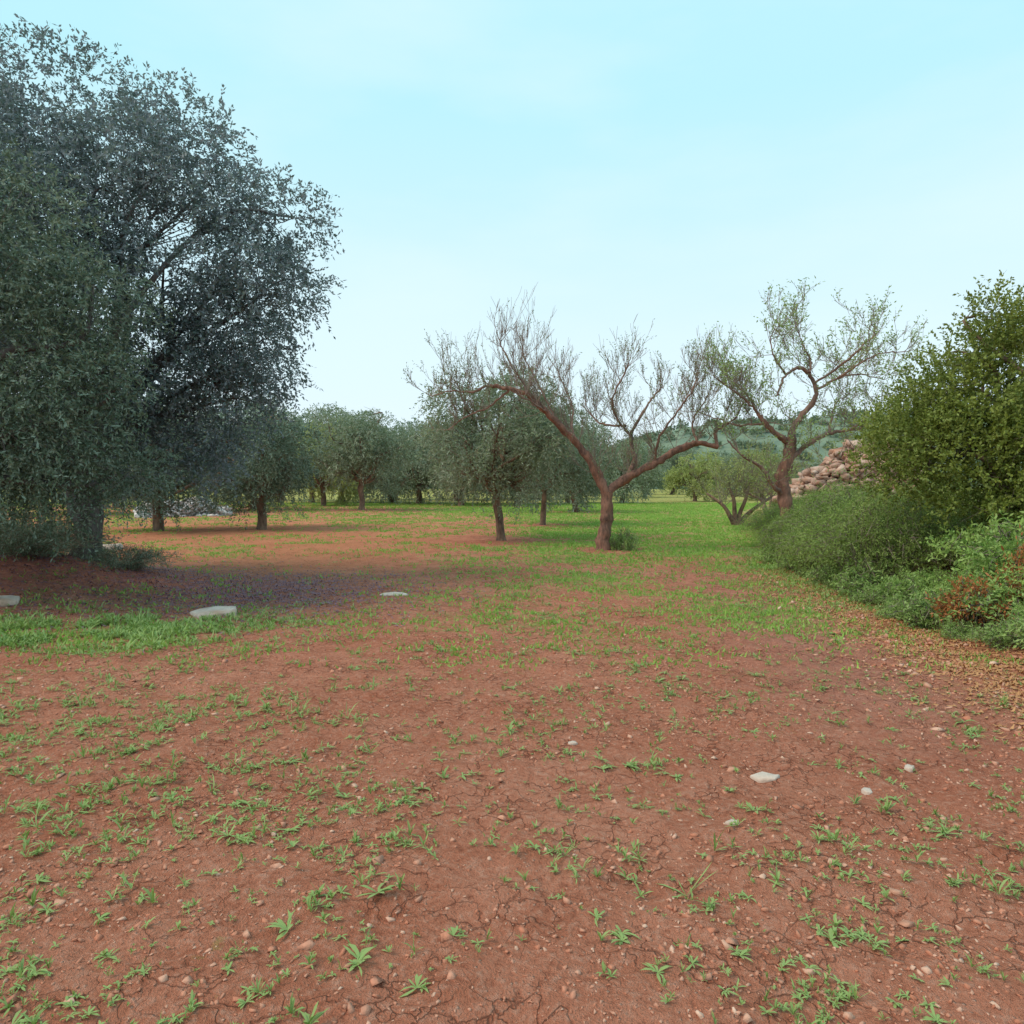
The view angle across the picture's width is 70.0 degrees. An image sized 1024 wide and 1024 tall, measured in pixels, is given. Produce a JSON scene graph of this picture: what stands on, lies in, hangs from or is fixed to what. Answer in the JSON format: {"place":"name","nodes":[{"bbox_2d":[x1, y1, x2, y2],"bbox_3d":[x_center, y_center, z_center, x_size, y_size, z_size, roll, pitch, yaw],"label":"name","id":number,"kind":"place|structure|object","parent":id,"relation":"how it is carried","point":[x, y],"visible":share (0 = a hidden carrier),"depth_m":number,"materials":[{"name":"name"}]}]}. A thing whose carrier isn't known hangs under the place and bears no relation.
{"place":"outdoors","nodes":[
{"label":"outdoors","id":0,"kind":"place"},
{"bbox_2d":[0,489,1023,1023],"bbox_3d":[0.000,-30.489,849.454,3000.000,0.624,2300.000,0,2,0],"label":"ground","id":1,"kind":"structure","parent":0,"point":[428,917],"depth_m":3.49,"materials":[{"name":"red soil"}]},
{"bbox_2d":[0,595,19,606],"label":"flat stone","id":2,"kind":"object","parent":1,"relation":"on","point":[9,600],"visible":0.97,"depth_m":8.49,"materials":[{"name":"stone"}]},
{"bbox_2d":[3,419,102,515],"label":"olive tree","id":3,"kind":"object","parent":1,"relation":"on","point":[40,498],"visible":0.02,"depth_m":35.28,"materials":[{"name":"green plant"}]},
{"bbox_2d":[0,520,124,561],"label":"undergrowth shrub","id":4,"kind":"object","parent":1,"relation":"on","point":[15,545],"visible":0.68,"depth_m":10.18,"materials":[{"name":"green plant"}]},
{"bbox_2d":[0,509,137,554],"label":"undergrowth shrub","id":5,"kind":"object","parent":1,"relation":"on","point":[63,535],"visible":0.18,"depth_m":11.00,"materials":[{"name":"green plant"}]},
{"bbox_2d":[0,121,186,565],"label":"olive tree","id":6,"kind":"object","parent":1,"relation":"on","point":[13,436],"visible":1,"depth_m":8.29,"materials":[{"name":"green plant"}]},
{"bbox_2d":[104,543,122,549],"bbox_3d":[-9.560,0.848,17.028,0.774,0.205,0.769,-1,3,3],"label":"flat stone","id":7,"kind":"object","parent":1,"relation":"on","point":[121,545],"visible":0.14,"depth_m":16.93,"materials":[{"name":"stone"}]},
{"bbox_2d":[70,542,186,572],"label":"undergrowth shrub","id":8,"kind":"object","parent":1,"relation":"on","point":[135,562],"visible":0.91,"depth_m":10.91,"materials":[{"name":"green plant"}]},
{"bbox_2d":[63,406,251,530],"bbox_3d":[-11.617,-1.394,23.882,5.685,4.362,5.699,1,2,31],"label":"olive tree","id":9,"kind":"object","parent":1,"relation":"on","point":[158,524],"visible":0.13,"depth_m":23.83,"materials":[{"name":"green plant"}]},
{"bbox_2d":[0,13,346,560],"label":"olive tree","id":10,"kind":"object","parent":1,"relation":"on","point":[196,360],"visible":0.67,"depth_m":10.45,"materials":[{"name":"green plant"}]},
{"bbox_2d":[120,402,238,507],"bbox_3d":[-18.823,-2.950,39.828,8.019,6.369,8.311,2,3,41],"label":"olive tree","id":11,"kind":"object","parent":1,"relation":"on","point":[184,444],"visible":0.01,"depth_m":39.05,"materials":[{"name":"green plant"}]},
{"bbox_2d":[133,497,232,517],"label":"dry stone wall","id":12,"kind":"structure","parent":1,"relation":"on","point":[201,513],"depth_m":34.78,"materials":[{"name":"grey stone"}]},
{"bbox_2d":[189,606,236,618],"bbox_3d":[-3.530,1.187,8.660,0.543,0.087,0.495,-2,6,-11],"label":"flat stone","id":13,"kind":"object","parent":1,"relation":"on","point":[217,611],"visible":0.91,"depth_m":8.57,"materials":[{"name":"stone"}]},
{"bbox_2d":[184,407,322,509],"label":"olive tree","id":14,"kind":"object","parent":1,"relation":"on","point":[312,459],"visible":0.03,"depth_m":43.56,"materials":[{"name":"green plant"}]},
{"bbox_2d":[189,394,333,529],"bbox_3d":[-8.550,-1.711,24.711,4.776,4.958,5.203,-1,2,-23],"label":"olive tree","id":15,"kind":"object","parent":1,"relation":"on","point":[274,468],"visible":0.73,"depth_m":24.04,"materials":[{"name":"green plant"}]},
{"bbox_2d":[0,551,592,671],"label":"leaf litter","id":16,"kind":"object","parent":1,"relation":"on","point":[242,589],"visible":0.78,"depth_m":10.00,"materials":[{"name":"brown plant"}]},
{"bbox_2d":[285,417,347,502],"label":"olive tree","id":17,"kind":"object","parent":1,"relation":"on","point":[331,486],"visible":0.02,"depth_m":59.87,"materials":[{"name":"green plant"}]},
{"bbox_2d":[291,414,371,505],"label":"olive tree","id":18,"kind":"object","parent":1,"relation":"on","point":[350,491],"visible":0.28,"depth_m":51.91,"materials":[{"name":"green plant"}]},
{"bbox_2d":[298,401,398,500],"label":"olive tree","id":19,"kind":"object","parent":1,"relation":"on","point":[320,411],"visible":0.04,"depth_m":61.44,"materials":[{"name":"green plant"}]},
{"bbox_2d":[296,407,427,509],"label":"olive tree","id":20,"kind":"object","parent":1,"relation":"on","point":[358,468],"visible":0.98,"depth_m":42.07,"materials":[{"name":"green plant"}]},
{"bbox_2d":[345,417,417,499],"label":"olive tree","id":21,"kind":"object","parent":1,"relation":"on","point":[407,422],"depth_m":72.70,"materials":[{"name":"green plant"}]},
{"bbox_2d":[341,427,428,502],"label":"olive tree","id":22,"kind":"object","parent":1,"relation":"on","point":[389,496],"visible":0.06,"depth_m":59.12,"materials":[{"name":"green plant"}]},
{"bbox_2d":[380,592,408,595],"bbox_3d":[-1.627,1.151,10.065,0.404,0.074,0.221,2,5,-13],"label":"flat stone","id":23,"kind":"object","parent":1,"relation":"on","point":[393,593],"visible":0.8,"depth_m":10.05,"materials":[{"name":"stone"}]},
{"bbox_2d":[371,420,449,504],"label":"olive tree","id":24,"kind":"object","parent":1,"relation":"on","point":[419,489],"visible":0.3,"depth_m":56.31,"materials":[{"name":"green plant"}]},
{"bbox_2d":[405,420,487,500],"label":"olive tree","id":25,"kind":"object","parent":1,"relation":"on","point":[439,450],"visible":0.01,"depth_m":69.78,"materials":[{"name":"green plant"}]},
{"bbox_2d":[404,419,508,505],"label":"olive tree","id":26,"kind":"object","parent":1,"relation":"on","point":[459,503],"visible":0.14,"depth_m":51.77,"materials":[{"name":"green plant"}]},
{"bbox_2d":[467,426,515,499],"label":"olive tree","id":27,"kind":"object","parent":1,"relation":"on","point":[484,489],"visible":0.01,"depth_m":74.62,"materials":[{"name":"green plant"}]},
{"bbox_2d":[407,362,597,540],"bbox_3d":[-0.328,-1.595,19.991,5.250,5.041,5.584,0,2,0],"label":"olive tree","id":28,"kind":"object","parent":1,"relation":"on","point":[497,476],"visible":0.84,"depth_m":19.15,"materials":[{"name":"green plant"}]},
{"bbox_2d":[0,546,1023,1023],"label":"weeds","id":29,"kind":"object","parent":1,"relation":"on","point":[138,626],"visible":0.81,"depth_m":3.58,"materials":[{"name":"green plant"}]},
{"bbox_2d":[500,421,569,504],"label":"olive tree","id":30,"kind":"object","parent":1,"relation":"on","point":[534,493],"visible":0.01,"depth_m":55.30,"materials":[{"name":"green plant"}]},
{"bbox_2d":[478,397,616,524],"bbox_3d":[1.133,-1.957,27.205,5.330,5.189,5.011,-1,2,-30],"label":"olive tree","id":31,"kind":"object","parent":1,"relation":"on","point":[573,472],"visible":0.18,"depth_m":26.94,"materials":[{"name":"green plant"}]},
{"bbox_2d":[511,419,627,512],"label":"olive tree","id":32,"kind":"object","parent":1,"relation":"on","point":[582,492],"visible":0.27,"depth_m":39.11,"materials":[{"name":"green plant"}]},
{"bbox_2d":[568,741,577,744],"bbox_3d":[0.354,1.349,4.253,0.056,0.029,0.040,2,7,5],"label":"flat stone","id":33,"kind":"object","parent":1,"relation":"on","point":[572,743],"visible":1,"depth_m":4.24,"materials":[{"name":"stone"}]},
{"bbox_2d":[401,284,760,550],"bbox_3d":[1.570,-1.976,16.338,8.129,6.060,3.755,0,2,0],"label":"almond tree","id":34,"kind":"object","parent":1,"relation":"on","point":[602,538],"visible":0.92,"depth_m":16.43,"materials":[{"name":"brown plant"}]},
{"bbox_2d":[548,422,616,502],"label":"olive tree","id":35,"kind":"object","parent":1,"relation":"on","point":[596,446],"depth_m":58.58,"materials":[{"name":"green plant"}]},
{"bbox_2d":[169,410,1020,489],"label":"distant wood","id":36,"kind":"object","parent":1,"relation":"on","point":[689,431],"visible":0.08,"depth_m":311.27,"materials":[{"name":"green plant"}]},
{"bbox_2d":[609,524,641,550],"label":"weed clump","id":37,"kind":"object","parent":1,"relation":"on","point":[622,544],"visible":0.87,"depth_m":16.71,"materials":[{"name":"green plant"}]},
{"bbox_2d":[592,435,671,503],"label":"olive tree","id":38,"kind":"object","parent":1,"relation":"on","point":[631,486],"visible":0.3,"depth_m":58.48,"materials":[{"name":"green plant"}]},
{"bbox_2d":[613,443,673,496],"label":"olive tree","id":39,"kind":"object","parent":1,"relation":"on","point":[659,474],"visible":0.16,"depth_m":86.85,"materials":[{"name":"green plant"}]},
{"bbox_2d":[652,445,702,494],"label":"olive tree","id":40,"kind":"object","parent":1,"relation":"on","point":[676,462],"visible":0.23,"depth_m":110.60,"materials":[{"name":"green plant"}]},
{"bbox_2d":[658,448,733,501],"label":"olive tree","id":41,"kind":"object","parent":1,"relation":"on","point":[674,477],"visible":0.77,"depth_m":65.38,"materials":[{"name":"green plant"}]},
{"bbox_2d":[705,449,751,496],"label":"olive tree","id":42,"kind":"object","parent":1,"relation":"on","point":[729,456],"visible":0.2,"depth_m":94.67,"materials":[{"name":"green plant"}]},
{"bbox_2d":[725,819,739,824],"bbox_3d":[0.973,1.378,3.238,0.068,0.032,0.043,1,3,3],"label":"flat stone","id":43,"kind":"object","parent":1,"relation":"on","point":[728,822],"visible":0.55,"depth_m":3.23,"materials":[{"name":"stone"}]},
{"bbox_2d":[683,435,800,524],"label":"almond tree","id":44,"kind":"object","parent":1,"relation":"on","point":[734,516],"visible":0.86,"depth_m":26.91,"materials":[{"name":"green plant"}]},
{"bbox_2d":[737,449,779,492],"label":"olive tree","id":45,"kind":"object","parent":1,"relation":"on","point":[769,455],"visible":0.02,"depth_m":103.86,"materials":[{"name":"green plant"}]},
{"bbox_2d":[727,447,790,500],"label":"olive tree","id":46,"kind":"object","parent":1,"relation":"on","point":[753,471],"visible":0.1,"depth_m":69.82,"materials":[{"name":"green plant"}]},
{"bbox_2d":[750,771,779,782],"bbox_3d":[1.306,1.376,3.772,0.152,0.047,0.096,-1,6,8],"label":"flat stone","id":47,"kind":"object","parent":1,"relation":"on","point":[762,777],"visible":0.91,"depth_m":3.75,"materials":[{"name":"stone"}]},
{"bbox_2d":[730,497,804,544],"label":"wispy shrub","id":48,"kind":"object","parent":1,"relation":"on","point":[761,521],"visible":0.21,"depth_m":17.57,"materials":[{"name":"green plant"}]},
{"bbox_2d":[754,541,785,563],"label":"weed clump","id":49,"kind":"object","parent":1,"relation":"on","point":[764,551],"visible":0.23,"depth_m":13.94,"materials":[{"name":"green plant"}]},
{"bbox_2d":[730,427,820,508],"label":"almond tree","id":50,"kind":"object","parent":1,"relation":"on","point":[773,462],"visible":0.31,"depth_m":29.59,"materials":[{"name":"green plant"}]},
{"bbox_2d":[742,502,818,557],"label":"wispy shrub","id":51,"kind":"object","parent":1,"relation":"on","point":[769,531],"visible":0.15,"depth_m":13.94,"materials":[{"name":"green plant"}]},
{"bbox_2d":[767,553,811,571],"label":"weed clump","id":52,"kind":"object","parent":1,"relation":"on","point":[783,563],"visible":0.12,"depth_m":12.75,"materials":[{"name":"green plant"}]},
{"bbox_2d":[766,487,826,513],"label":"wispy shrub","id":53,"kind":"object","parent":1,"relation":"on","point":[794,495],"visible":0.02,"depth_m":18.69,"materials":[{"name":"green plant"}]},
{"bbox_2d":[652,277,948,523],"bbox_3d":[6.334,-2.191,16.130,6.044,6.186,3.521,0,2,0],"label":"almond tree","id":54,"kind":"object","parent":1,"relation":"on","point":[780,486],"visible":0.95,"depth_m":15.83,"materials":[{"name":"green plant"}]},
{"bbox_2d":[795,563,821,577],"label":"weed clump","id":55,"kind":"object","parent":1,"relation":"on","point":[798,573],"visible":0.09,"depth_m":11.87,"materials":[{"name":"green plant"}]},
{"bbox_2d":[757,504,863,573],"bbox_3d":[5.291,0.578,12.023,2.271,1.438,2.456,-2,3,-36],"label":"wispy shrub","id":56,"kind":"object","parent":1,"relation":"on","point":[796,550],"visible":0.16,"depth_m":12.04,"materials":[{"name":"green plant"}]},
{"bbox_2d":[798,555,844,583],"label":"weed clump","id":57,"kind":"object","parent":1,"relation":"on","point":[819,577],"visible":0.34,"depth_m":10.97,"materials":[{"name":"green plant"}]},
{"bbox_2d":[779,476,865,526],"bbox_3d":[6.911,0.088,15.205,2.672,1.692,2.889,2,3,41],"label":"wispy shrub","id":58,"kind":"object","parent":1,"relation":"on","point":[834,492],"visible":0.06,"depth_m":15.25,"materials":[{"name":"green plant"}]},
{"bbox_2d":[768,476,894,539],"bbox_3d":[6.199,0.200,13.202,3.034,1.777,2.805,0,2,8],"label":"wispy shrub","id":59,"kind":"object","parent":1,"relation":"on","point":[828,501],"visible":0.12,"depth_m":13.23,"materials":[{"name":"green plant"}]},
{"bbox_2d":[821,577,843,589],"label":"weed clump","id":60,"kind":"object","parent":1,"relation":"on","point":[828,583],"visible":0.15,"depth_m":10.53,"materials":[{"name":"green plant"}]},
{"bbox_2d":[768,439,924,509],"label":"dry stone wall","id":61,"kind":"structure","parent":1,"relation":"on","point":[807,480],"depth_m":19.37,"materials":[{"name":"beige stone"}]},
{"bbox_2d":[842,583,889,605],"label":"weed clump","id":62,"kind":"object","parent":1,"relation":"on","point":[862,599],"visible":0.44,"depth_m":9.21,"materials":[{"name":"green plant"}]},
{"bbox_2d":[861,787,872,794],"bbox_3d":[1.752,1.385,3.605,0.049,0.036,0.053,1,4,-3],"label":"flat stone","id":63,"kind":"object","parent":1,"relation":"on","point":[866,791],"visible":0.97,"depth_m":3.60,"materials":[{"name":"stone"}]},
{"bbox_2d":[712,568,1023,743],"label":"rusty leaf litter","id":64,"kind":"object","parent":1,"relation":"on","point":[988,670],"visible":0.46,"depth_m":6.43,"materials":[{"name":"brown plant"}]},
{"bbox_2d":[825,557,911,597],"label":"weed clump","id":65,"kind":"object","parent":1,"relation":"on","point":[850,582],"visible":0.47,"depth_m":9.71,"materials":[{"name":"green plant"}]},
{"bbox_2d":[779,492,979,585],"bbox_3d":[5.349,0.490,10.340,2.889,1.692,2.672,0,2,0],"label":"wispy shrub","id":66,"kind":"object","parent":1,"relation":"on","point":[877,543],"visible":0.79,"depth_m":10.04,"materials":[{"name":"green plant"}]},
{"bbox_2d":[796,394,962,479],"bbox_3d":[11.803,-1.696,23.873,5.085,4.466,3.698,0,2,11],"label":"almond tree","id":67,"kind":"object","parent":1,"relation":"on","point":[817,452],"visible":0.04,"depth_m":23.87,"materials":[{"name":"green plant"}]},
{"bbox_2d":[796,480,973,564],"bbox_3d":[5.886,0.297,11.424,2.805,1.777,3.034,1,2,21],"label":"wispy shrub","id":68,"kind":"object","parent":1,"relation":"on","point":[849,504],"visible":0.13,"depth_m":11.22,"materials":[{"name":"green plant"}]},
{"bbox_2d":[872,602,902,621],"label":"weed clump","id":69,"kind":"object","parent":1,"relation":"on","point":[884,612],"visible":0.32,"depth_m":8.22,"materials":[{"name":"green plant"}]},
{"bbox_2d":[864,572,944,609],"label":"weed clump","id":70,"kind":"object","parent":1,"relation":"on","point":[883,597],"visible":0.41,"depth_m":8.64,"materials":[{"name":"green plant"}]},
{"bbox_2d":[904,764,913,772],"bbox_3d":[2.149,1.389,3.954,0.056,0.035,0.046,-2,3,-39],"label":"flat stone","id":71,"kind":"object","parent":1,"relation":"on","point":[908,767],"visible":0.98,"depth_m":3.94,"materials":[{"name":"stone"}]},
{"bbox_2d":[875,565,957,602],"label":"leafy bush","id":72,"kind":"object","parent":1,"relation":"on","point":[933,576],"visible":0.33,"depth_m":8.66,"materials":[{"name":"green plant"}]},
{"bbox_2d":[873,586,976,632],"bbox_3d":[4.454,1.101,7.780,0.986,0.670,0.968,2,3,44],"label":"weed clump","id":73,"kind":"object","parent":1,"relation":"on","point":[918,613],"visible":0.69,"depth_m":7.65,"materials":[{"name":"green plant"}]},
{"bbox_2d":[838,270,1023,540],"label":"mastic shrub","id":74,"kind":"object","parent":1,"relation":"on","point":[1000,477],"visible":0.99,"depth_m":9.13,"materials":[{"name":"green plant"}]},
{"bbox_2d":[889,479,989,557],"bbox_3d":[7.015,0.192,11.520,2.939,1.862,3.178,-1,2,-16],"label":"wispy shrub","id":75,"kind":"object","parent":1,"relation":"on","point":[965,521],"visible":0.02,"depth_m":11.31,"materials":[{"name":"green plant"}]},
{"bbox_2d":[937,619,981,641],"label":"weed clump","id":76,"kind":"object","parent":1,"relation":"on","point":[951,629],"visible":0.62,"depth_m":7.13,"materials":[{"name":"green plant"}]},
{"bbox_2d":[918,502,1021,569],"bbox_3d":[6.590,0.402,9.617,2.137,1.354,2.312,-1,2,-25],"label":"wispy shrub","id":77,"kind":"object","parent":1,"relation":"on","point":[963,520],"visible":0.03,"depth_m":9.80,"materials":[{"name":"green plant"}]},
{"bbox_2d":[919,509,1023,582],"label":"leafy bush","id":78,"kind":"object","parent":1,"relation":"on","point":[982,547],"visible":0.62,"depth_m":8.03,"materials":[{"name":"green plant"}]},
{"bbox_2d":[920,560,1023,616],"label":"leafy bush","id":79,"kind":"object","parent":1,"relation":"on","point":[955,578],"visible":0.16,"depth_m":7.57,"materials":[{"name":"green plant"}]},
{"bbox_2d":[925,560,1023,629],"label":"dry fern","id":80,"kind":"object","parent":1,"relation":"on","point":[975,587],"visible":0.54,"depth_m":7.26,"materials":[{"name":"brown plant"}]},
{"bbox_2d":[925,570,1023,629],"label":"weed clump","id":81,"kind":"object","parent":1,"relation":"on","point":[984,601],"visible":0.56,"depth_m":7.13,"materials":[{"name":"green plant"}]},
{"bbox_2d":[961,613,1023,653],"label":"weed clump","id":82,"kind":"object","parent":1,"relation":"on","point":[993,640],"visible":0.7,"depth_m":6.60,"materials":[{"name":"green plant"}]},
{"bbox_2d":[986,593,1023,648],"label":"weed clump","id":83,"kind":"object","parent":1,"relation":"on","point":[1018,627],"visible":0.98,"depth_m":6.37,"materials":[{"name":"green plant"}]},
{"bbox_2d":[989,562,1023,610],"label":"leafy bush","id":84,"kind":"object","parent":1,"relation":"on","point":[1016,573],"visible":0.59,"depth_m":7.07,"materials":[{"name":"green plant"}]},
{"bbox_2d":[991,524,1023,604],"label":"dry fern","id":85,"kind":"object","parent":1,"relation":"on","point":[1018,560],"visible":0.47,"depth_m":7.30,"materials":[{"name":"brown plant"}]},
{"bbox_2d":[1008,600,1023,631],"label":"leafy bush","id":86,"kind":"object","parent":1,"relation":"on","point":[1019,608],"visible":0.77,"depth_m":6.75,"materials":[{"name":"green plant"}]},
{"bbox_2d":[0,502,1023,670],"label":"grass","id":87,"kind":"structure","parent":0,"point":[688,510],"depth_m":14.02,"materials":[{"name":"green plant"}]},
{"bbox_2d":[0,0,1023,445],"label":"sky","id":88,"kind":"structure","parent":0,"point":[665,163],"materials":[{"name":"blue"}]},
{"bbox_2d":[9,417,1021,488],"bbox_3d":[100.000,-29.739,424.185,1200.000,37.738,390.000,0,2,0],"label":"hill","id":89,"kind":"structure","parent":0,"point":[728,448],"depth_m":303.46,"materials":[{"name":"green plant"}]}
]}

